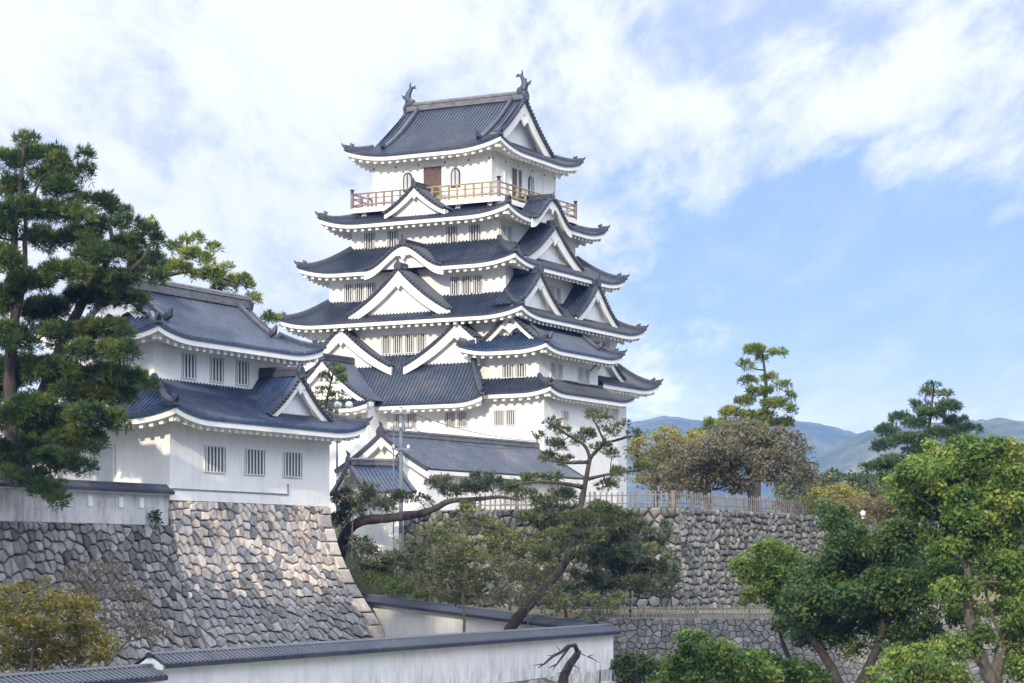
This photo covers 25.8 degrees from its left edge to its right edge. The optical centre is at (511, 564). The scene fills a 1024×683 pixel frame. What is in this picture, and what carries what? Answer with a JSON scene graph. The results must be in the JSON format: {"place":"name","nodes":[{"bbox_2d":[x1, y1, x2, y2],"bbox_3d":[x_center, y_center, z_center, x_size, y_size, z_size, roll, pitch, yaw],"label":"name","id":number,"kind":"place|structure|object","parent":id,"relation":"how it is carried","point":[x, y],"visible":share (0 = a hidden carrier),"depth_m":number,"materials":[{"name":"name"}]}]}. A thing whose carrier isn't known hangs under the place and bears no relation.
{"place":"outdoors","nodes":[
{"label":"outdoors","id":0,"kind":"place"},
{"bbox_2d":[0,514,1021,682],"bbox_3d":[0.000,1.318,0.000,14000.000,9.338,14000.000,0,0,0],"label":"ground","id":1,"kind":"structure","parent":0,"point":[362,585],"depth_m":126.74,"materials":[{"name":"soil"}]},
{"bbox_2d":[0,126,98,511],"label":"pine tree","id":2,"kind":"object","parent":1,"relation":"on","point":[60,172],"visible":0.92,"depth_m":100.79,"materials":[{"name":"green plant"}]},
{"bbox_2d":[0,574,122,673],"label":"shrub","id":3,"kind":"object","parent":1,"relation":"on","point":[23,623],"visible":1,"depth_m":87.55,"materials":[{"name":"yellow plant"}]},
{"bbox_2d":[0,663,167,682],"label":"plaster wall","id":4,"kind":"structure","parent":1,"relation":"on","point":[143,673],"depth_m":66.29,"materials":[{"name":"grey tile"}]},
{"bbox_2d":[17,188,175,478],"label":"pine tree","id":5,"kind":"object","parent":1,"relation":"on","point":[92,286],"visible":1,"depth_m":101.14,"materials":[{"name":"green plant"}]},
{"bbox_2d":[0,521,205,671],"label":"stone wall","id":6,"kind":"structure","parent":1,"relation":"on","point":[34,551],"depth_m":104.58,"materials":[{"name":"grey stone"}]},
{"bbox_2d":[0,477,174,524],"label":"plaster wall","id":7,"kind":"structure","parent":6,"relation":"on","point":[105,502],"depth_m":104.92,"materials":[{"name":"white paint"}]},
{"bbox_2d":[147,509,163,529],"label":"shrub","id":8,"kind":"object","parent":6,"relation":"on","point":[156,519],"visible":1,"depth_m":108.56,"materials":[{"name":"green plant"}]},
{"bbox_2d":[55,552,172,666],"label":"shrub","id":9,"kind":"object","parent":1,"relation":"on","point":[140,626],"visible":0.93,"depth_m":91.59,"materials":[{"name":"plant"}]},
{"bbox_2d":[148,214,281,324],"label":"pine tree","id":10,"kind":"object","parent":1,"relation":"on","point":[215,274],"visible":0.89,"depth_m":129.35,"materials":[{"name":"green plant"}]},
{"bbox_2d":[169,500,384,648],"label":"stone wall","id":11,"kind":"structure","parent":1,"relation":"on","point":[252,574],"depth_m":115.78,"materials":[{"name":"grey stone"}]},
{"bbox_2d":[0,265,372,506],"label":"turret","id":12,"kind":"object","parent":11,"relation":"on","point":[232,410],"visible":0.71,"depth_m":115.63,"materials":[{"name":"white paint"}]},
{"bbox_2d":[87,444,114,481],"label":"door","id":13,"kind":"structure","parent":12,"relation":"in","point":[107,460],"depth_m":111.81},
{"bbox_2d":[116,355,128,365],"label":"window","id":14,"kind":"structure","parent":12,"relation":"in","point":[125,362],"depth_m":113.10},
{"bbox_2d":[181,352,196,379],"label":"window","id":15,"kind":"structure","parent":12,"relation":"in","point":[188,360],"depth_m":114.76,"materials":[{"name":"white wood"}]},
{"bbox_2d":[204,445,226,472],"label":"window","id":16,"kind":"structure","parent":12,"relation":"in","point":[214,456],"depth_m":113.18,"materials":[{"name":"white wood"}]},
{"bbox_2d":[209,356,224,382],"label":"window","id":17,"kind":"structure","parent":12,"relation":"in","point":[216,364],"depth_m":116.91,"materials":[{"name":"white wood"}]},
{"bbox_2d":[235,360,249,385],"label":"window","id":18,"kind":"structure","parent":12,"relation":"in","point":[242,368],"depth_m":119.04,"materials":[{"name":"white wood"}]},
{"bbox_2d":[244,448,265,475],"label":"window","id":19,"kind":"structure","parent":12,"relation":"in","point":[254,459],"depth_m":116.37,"materials":[{"name":"white wood"}]},
{"bbox_2d":[282,451,302,477],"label":"window","id":20,"kind":"structure","parent":12,"relation":"in","point":[292,462],"depth_m":119.51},
{"bbox_2d":[314,360,348,413],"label":"pine tree","id":21,"kind":"object","parent":1,"relation":"on","point":[338,368],"visible":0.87,"depth_m":138.41,"materials":[{"name":"green plant"}]},
{"bbox_2d":[321,401,352,511],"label":"globe lamp","id":22,"kind":"object","parent":1,"relation":"on","point":[347,405],"visible":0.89,"depth_m":139.94,"materials":[{"name":"glass"}]},
{"bbox_2d":[333,468,392,577],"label":"pine tree","id":23,"kind":"object","parent":1,"relation":"on","point":[356,483],"visible":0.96,"depth_m":124.97,"materials":[{"name":"green plant"}]},
{"bbox_2d":[330,450,416,561],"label":"annex","id":24,"kind":"object","parent":1,"relation":"on","point":[379,470],"visible":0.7,"depth_m":129.34,"materials":[{"name":"white paint"}]},
{"bbox_2d":[135,623,620,682],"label":"plaster wall","id":25,"kind":"structure","parent":1,"relation":"on","point":[503,656],"depth_m":84.78,"materials":[{"name":"white paint"}]},
{"bbox_2d":[348,541,416,591],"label":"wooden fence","id":26,"kind":"object","parent":1,"relation":"on","point":[387,568],"visible":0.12,"depth_m":129.23,"materials":[{"name":"brown wood"}]},
{"bbox_2d":[342,529,450,596],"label":"shrub","id":27,"kind":"object","parent":1,"relation":"on","point":[368,548],"visible":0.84,"depth_m":125.00,"materials":[{"name":"green plant"}]},
{"bbox_2d":[360,570,439,600],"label":"shrub","id":28,"kind":"object","parent":1,"relation":"on","point":[395,585],"visible":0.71,"depth_m":124.25,"materials":[{"name":"green plant"}]},
{"bbox_2d":[390,407,411,597],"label":"utility pole","id":29,"kind":"object","parent":1,"relation":"on","point":[401,427],"visible":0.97,"depth_m":126.90,"materials":[{"name":"metal"}]},
{"bbox_2d":[416,430,528,448],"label":"overhead wire","id":30,"kind":"object","parent":29,"relation":"attached to","point":[470,445],"visible":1,"depth_m":135.52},
{"bbox_2d":[412,413,537,440],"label":"overhead wire","id":31,"kind":"object","parent":29,"relation":"attached to","point":[475,432],"visible":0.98,"depth_m":136.69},
{"bbox_2d":[329,468,538,561],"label":"pine tree","id":32,"kind":"object","parent":1,"relation":"on","point":[485,482],"visible":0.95,"depth_m":124.75,"materials":[{"name":"green plant"}]},
{"bbox_2d":[392,513,477,600],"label":"maple tree","id":33,"kind":"object","parent":1,"relation":"on","point":[435,524],"visible":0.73,"depth_m":120.89,"materials":[{"name":"green plant"}]},
{"bbox_2d":[400,575,507,607],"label":"shrub","id":34,"kind":"object","parent":1,"relation":"on","point":[468,603],"visible":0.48,"depth_m":119.52,"materials":[{"name":"green plant"}]},
{"bbox_2d":[334,421,583,510],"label":"gatehouse","id":35,"kind":"object","parent":1,"relation":"on","point":[425,456],"visible":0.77,"depth_m":142.04,"materials":[{"name":"tile"}]},
{"bbox_2d":[502,491,509,503],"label":"window","id":36,"kind":"structure","parent":35,"relation":"in","point":[503,500],"depth_m":144.55,"materials":[{"name":"white"}]},
{"bbox_2d":[411,528,513,631],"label":"maple tree","id":37,"kind":"object","parent":1,"relation":"on","point":[455,568],"visible":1,"depth_m":108.93,"materials":[{"name":"green plant"}]},
{"bbox_2d":[273,70,663,512],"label":"castle keep","id":38,"kind":"structure","parent":1,"relation":"on","point":[465,284],"depth_m":159.65,"materials":[{"name":"white paint"}]},
{"bbox_2d":[344,283,353,301],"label":"window","id":39,"kind":"structure","parent":38,"relation":"in","point":[348,288],"depth_m":162.79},
{"bbox_2d":[354,283,364,301],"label":"window","id":40,"kind":"structure","parent":38,"relation":"in","point":[359,287],"depth_m":162.44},
{"bbox_2d":[364,232,374,248],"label":"window","id":41,"kind":"structure","parent":38,"relation":"in","point":[369,238],"depth_m":163.43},
{"bbox_2d":[366,282,375,298],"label":"window","id":42,"kind":"structure","parent":38,"relation":"in","point":[370,286],"depth_m":162.00,"materials":[{"name":"white wood"}]},
{"bbox_2d":[381,335,390,354],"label":"window","id":43,"kind":"structure","parent":38,"relation":"in","point":[385,339],"depth_m":160.11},
{"bbox_2d":[387,230,398,247],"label":"window","id":44,"kind":"structure","parent":38,"relation":"in","point":[392,236],"depth_m":162.52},
{"bbox_2d":[392,334,402,353],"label":"window","id":45,"kind":"structure","parent":38,"relation":"in","point":[397,338],"depth_m":159.61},
{"bbox_2d":[394,414,404,426],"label":"window","id":46,"kind":"structure","parent":38,"relation":"in","point":[396,416],"depth_m":158.33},
{"bbox_2d":[403,172,412,191],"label":"arched window","id":47,"kind":"structure","parent":38,"relation":"in","point":[407,178],"depth_m":163.19,"materials":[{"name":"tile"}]},
{"bbox_2d":[404,333,414,352],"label":"window","id":48,"kind":"structure","parent":38,"relation":"in","point":[409,339],"depth_m":159.18,"materials":[{"name":"white wood"}]},
{"bbox_2d":[406,413,416,428],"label":"window","id":49,"kind":"structure","parent":38,"relation":"in","point":[411,418],"depth_m":157.79,"materials":[{"name":"white wood"}]},
{"bbox_2d":[416,333,425,352],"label":"window","id":50,"kind":"structure","parent":38,"relation":"in","point":[420,337],"depth_m":158.75,"materials":[{"name":"white wood"}]},
{"bbox_2d":[422,164,442,196],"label":"door","id":51,"kind":"structure","parent":38,"relation":"in","point":[432,175],"depth_m":162.24,"materials":[{"name":"brown wood"}]},
{"bbox_2d":[445,412,455,427],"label":"window","id":52,"kind":"structure","parent":38,"relation":"in","point":[450,417],"depth_m":156.33,"materials":[{"name":"white wood"}]},
{"bbox_2d":[446,225,457,242],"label":"window","id":53,"kind":"structure","parent":38,"relation":"in","point":[451,231],"depth_m":160.19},
{"bbox_2d":[449,276,459,295],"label":"window","id":54,"kind":"structure","parent":38,"relation":"in","point":[454,280],"depth_m":158.65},
{"bbox_2d":[450,168,460,187],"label":"arched window","id":55,"kind":"structure","parent":38,"relation":"in","point":[455,175],"depth_m":161.33,"materials":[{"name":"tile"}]},
{"bbox_2d":[457,411,467,426],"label":"window","id":56,"kind":"structure","parent":38,"relation":"in","point":[462,416],"depth_m":155.87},
{"bbox_2d":[461,275,471,294],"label":"window","id":57,"kind":"structure","parent":38,"relation":"in","point":[466,281],"depth_m":158.25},
{"bbox_2d":[469,224,480,240],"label":"window","id":58,"kind":"structure","parent":38,"relation":"in","point":[474,229],"depth_m":159.33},
{"bbox_2d":[472,274,482,293],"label":"window","id":59,"kind":"structure","parent":38,"relation":"in","point":[477,279],"depth_m":157.79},
{"bbox_2d":[494,410,504,425],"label":"window","id":60,"kind":"structure","parent":38,"relation":"in","point":[499,415],"depth_m":154.51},
{"bbox_2d":[500,223,505,239],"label":"window","id":61,"kind":"structure","parent":38,"relation":"in","point":[502,226],"depth_m":159.02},
{"bbox_2d":[502,363,513,377],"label":"window","id":62,"kind":"structure","parent":38,"relation":"in","point":[507,369],"depth_m":155.19,"materials":[{"name":"white wood"}]},
{"bbox_2d":[506,225,512,241],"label":"window","id":63,"kind":"structure","parent":38,"relation":"in","point":[509,229],"depth_m":159.72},
{"bbox_2d":[505,409,515,425],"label":"window","id":64,"kind":"structure","parent":38,"relation":"in","point":[510,415],"depth_m":154.09,"materials":[{"name":"white wood"}]},
{"bbox_2d":[511,166,522,198],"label":"door","id":65,"kind":"structure","parent":38,"relation":"in","point":[513,169],"depth_m":163.11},
{"bbox_2d":[515,363,526,377],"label":"window","id":66,"kind":"structure","parent":38,"relation":"in","point":[520,368],"depth_m":154.72,"materials":[{"name":"white wood"}]},
{"bbox_2d":[528,176,533,194],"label":"arched window","id":67,"kind":"structure","parent":38,"relation":"in","point":[530,180],"depth_m":165.12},
{"bbox_2d":[550,286,554,297],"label":"window","id":68,"kind":"structure","parent":38,"relation":"in","point":[552,288],"depth_m":163.27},
{"bbox_2d":[550,362,556,378],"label":"window","id":69,"kind":"structure","parent":38,"relation":"in","point":[553,366],"depth_m":155.99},
{"bbox_2d":[555,287,560,303],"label":"window","id":70,"kind":"structure","parent":38,"relation":"in","point":[557,290],"depth_m":163.99,"materials":[{"name":"white wood"}]},
{"bbox_2d":[557,363,562,379],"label":"window","id":71,"kind":"structure","parent":38,"relation":"in","point":[559,366],"depth_m":156.75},
{"bbox_2d":[562,410,568,425],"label":"window","id":72,"kind":"structure","parent":38,"relation":"in","point":[565,414],"depth_m":155.76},
{"bbox_2d":[577,367,583,383],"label":"window","id":73,"kind":"structure","parent":38,"relation":"in","point":[580,371],"depth_m":159.68,"materials":[{"name":"white wood"}]},
{"bbox_2d":[584,368,589,384],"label":"window","id":74,"kind":"structure","parent":38,"relation":"in","point":[586,376],"depth_m":160.54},
{"bbox_2d":[613,408,618,422],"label":"window","id":75,"kind":"structure","parent":38,"relation":"in","point":[616,411],"depth_m":163.07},
{"bbox_2d":[361,593,611,682],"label":"plaster wall","id":76,"kind":"structure","parent":1,"relation":"on","point":[396,616],"depth_m":117.63,"materials":[{"name":"white paint"}]},
{"bbox_2d":[453,500,558,610],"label":"maple tree","id":77,"kind":"object","parent":1,"relation":"on","point":[516,535],"visible":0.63,"depth_m":116.69,"materials":[{"name":"green plant"}]},
{"bbox_2d":[492,556,571,627],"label":"tree","id":78,"kind":"object","parent":1,"relation":"on","point":[528,589],"visible":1,"depth_m":107.98,"materials":[{"name":"green plant"}]},
{"bbox_2d":[528,679,545,682],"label":"boulder","id":79,"kind":"object","parent":1,"relation":"on","point":[537,681],"visible":1,"depth_m":97.71,"materials":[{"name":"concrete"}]},
{"bbox_2d":[403,507,706,609],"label":"stone wall","id":80,"kind":"structure","parent":1,"relation":"on","point":[507,516],"depth_m":128.08,"materials":[{"name":"grey stone"}]},
{"bbox_2d":[501,562,608,616],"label":"tree","id":81,"kind":"object","parent":1,"relation":"on","point":[576,584],"visible":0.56,"depth_m":114.99,"materials":[{"name":"green plant"}]},
{"bbox_2d":[520,494,605,617],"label":"pine tree","id":82,"kind":"object","parent":1,"relation":"on","point":[552,515],"visible":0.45,"depth_m":114.55,"materials":[{"name":"green plant"}]},
{"bbox_2d":[534,643,599,682],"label":"dead tree","id":83,"kind":"object","parent":1,"relation":"on","point":[565,672],"visible":1,"depth_m":91.82,"materials":[{"name":"brown wood"}]},
{"bbox_2d":[500,405,654,629],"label":"pine tree","id":84,"kind":"object","parent":1,"relation":"on","point":[578,516],"visible":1,"depth_m":111.06,"materials":[{"name":"green plant"}]},
{"bbox_2d":[538,587,633,620],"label":"shrub","id":85,"kind":"object","parent":1,"relation":"on","point":[609,605],"visible":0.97,"depth_m":107.08,"materials":[{"name":"green plant"}]},
{"bbox_2d":[577,607,614,682],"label":"shrub","id":86,"kind":"object","parent":1,"relation":"on","point":[596,620],"visible":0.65,"depth_m":104.55,"materials":[{"name":"green plant"}]},
{"bbox_2d":[582,541,609,604],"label":"shrub","id":87,"kind":"object","parent":1,"relation":"on","point":[599,565],"visible":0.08,"depth_m":118.50,"materials":[{"name":"green plant"}]},
{"bbox_2d":[578,499,674,616],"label":"pine tree","id":88,"kind":"object","parent":1,"relation":"on","point":[621,556],"visible":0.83,"depth_m":112.92,"materials":[{"name":"green plant"}]},
{"bbox_2d":[608,650,666,682],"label":"shrub","id":89,"kind":"object","parent":1,"relation":"on","point":[634,668],"visible":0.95,"depth_m":96.03,"materials":[{"name":"green plant"}]},
{"bbox_2d":[622,545,686,607],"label":"shrub","id":90,"kind":"object","parent":1,"relation":"on","point":[676,578],"visible":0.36,"depth_m":117.12,"materials":[{"name":"green plant"}]},
{"bbox_2d":[626,431,701,506],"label":"cherry tree","id":91,"kind":"object","parent":1,"relation":"on","point":[649,481],"visible":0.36,"depth_m":144.38,"materials":[{"name":"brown plant"}]},
{"bbox_2d":[619,423,708,506],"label":"maple tree","id":92,"kind":"object","parent":1,"relation":"on","point":[635,444],"visible":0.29,"depth_m":152.06,"materials":[{"name":"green plant"}]},
{"bbox_2d":[654,428,752,508],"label":"cherry tree","id":93,"kind":"object","parent":1,"relation":"on","point":[695,472],"visible":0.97,"depth_m":137.21,"materials":[{"name":"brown plant"}]},
{"bbox_2d":[645,626,784,682],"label":"shrub","id":94,"kind":"object","parent":1,"relation":"on","point":[725,661],"visible":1,"depth_m":79.29,"materials":[{"name":"green plant"}]},
{"bbox_2d":[632,507,822,609],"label":"stone wall","id":95,"kind":"structure","parent":1,"relation":"on","point":[727,534],"depth_m":128.10,"materials":[{"name":"grey stone"}]},
{"bbox_2d":[479,490,805,513],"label":"wooden fence","id":96,"kind":"object","parent":95,"relation":"on","point":[692,503],"visible":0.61,"depth_m":129.31,"materials":[{"name":"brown wood"}]},
{"bbox_2d":[698,341,798,511],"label":"pine tree","id":97,"kind":"object","parent":1,"relation":"on","point":[766,402],"visible":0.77,"depth_m":164.08,"materials":[{"name":"green plant"}]},
{"bbox_2d":[702,415,822,510],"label":"cherry tree","id":98,"kind":"object","parent":1,"relation":"on","point":[757,467],"visible":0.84,"depth_m":139.08,"materials":[{"name":"brown plant"}]},
{"bbox_2d":[726,535,805,658],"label":"camphor tree","id":99,"kind":"object","parent":1,"relation":"on","point":[762,571],"visible":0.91,"depth_m":89.61,"materials":[{"name":"green plant"}]},
{"bbox_2d":[731,648,834,682],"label":"shrub","id":100,"kind":"object","parent":1,"relation":"on","point":[794,670],"visible":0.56,"depth_m":83.81,"materials":[{"name":"green plant"}]},
{"bbox_2d":[591,617,1023,682],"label":"stone wall","id":101,"kind":"structure","parent":1,"relation":"on","point":[649,635],"depth_m":106.89,"materials":[{"name":"grey stone"}]},
{"bbox_2d":[592,604,997,617],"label":"bamboo fence","id":102,"kind":"object","parent":101,"relation":"on","point":[698,608],"visible":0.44,"depth_m":107.89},
{"bbox_2d":[798,483,867,512],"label":"shrub","id":103,"kind":"object","parent":1,"relation":"on","point":[838,491],"visible":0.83,"depth_m":149.66,"materials":[{"name":"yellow plant"}]},
{"bbox_2d":[767,496,951,682],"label":"camphor tree","id":104,"kind":"object","parent":1,"relation":"on","point":[852,576],"visible":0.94,"depth_m":84.67,"materials":[{"name":"green plant"}]},
{"bbox_2d":[815,493,913,530],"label":"shrub","id":105,"kind":"object","parent":1,"relation":"on","point":[875,513],"visible":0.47,"depth_m":134.55,"materials":[{"name":"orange plant"}]},
{"bbox_2d":[767,467,1023,525],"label":"distant woods","id":106,"kind":"object","parent":1,"relation":"on","point":[865,482],"visible":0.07,"depth_m":242.11,"materials":[{"name":"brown plant"}]},
{"bbox_2d":[861,639,977,682],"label":"shrub","id":107,"kind":"object","parent":1,"relation":"on","point":[912,663],"visible":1,"depth_m":77.94,"materials":[{"name":"green plant"}]},
{"bbox_2d":[856,380,986,533],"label":"pine tree","id":108,"kind":"object","parent":1,"relation":"on","point":[895,436],"visible":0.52,"depth_m":159.04,"materials":[{"name":"green plant"}]},
{"bbox_2d":[895,527,990,611],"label":"maple tree","id":109,"kind":"object","parent":1,"relation":"on","point":[974,572],"visible":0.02,"depth_m":111.33,"materials":[{"name":"green plant"}]},
{"bbox_2d":[876,431,1023,682],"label":"camphor tree","id":110,"kind":"object","parent":1,"relation":"on","point":[945,485],"visible":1,"depth_m":80.73,"materials":[{"name":"green plant"}]},
{"bbox_2d":[0,0,1023,475],"label":"sky","id":111,"kind":"structure","parent":0,"point":[839,184],"materials":[{"name":"blue"}]},
{"bbox_2d":[627,416,855,510],"bbox_3d":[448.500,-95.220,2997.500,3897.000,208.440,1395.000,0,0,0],"label":"hills","id":112,"kind":"structure","parent":0,"point":[824,437],"depth_m":2756.70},
{"bbox_2d":[761,417,1023,547],"bbox_3d":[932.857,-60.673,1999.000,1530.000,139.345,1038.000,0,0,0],"label":"hills","id":113,"kind":"structure","parent":0,"point":[850,453],"depth_m":1877.36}
]}

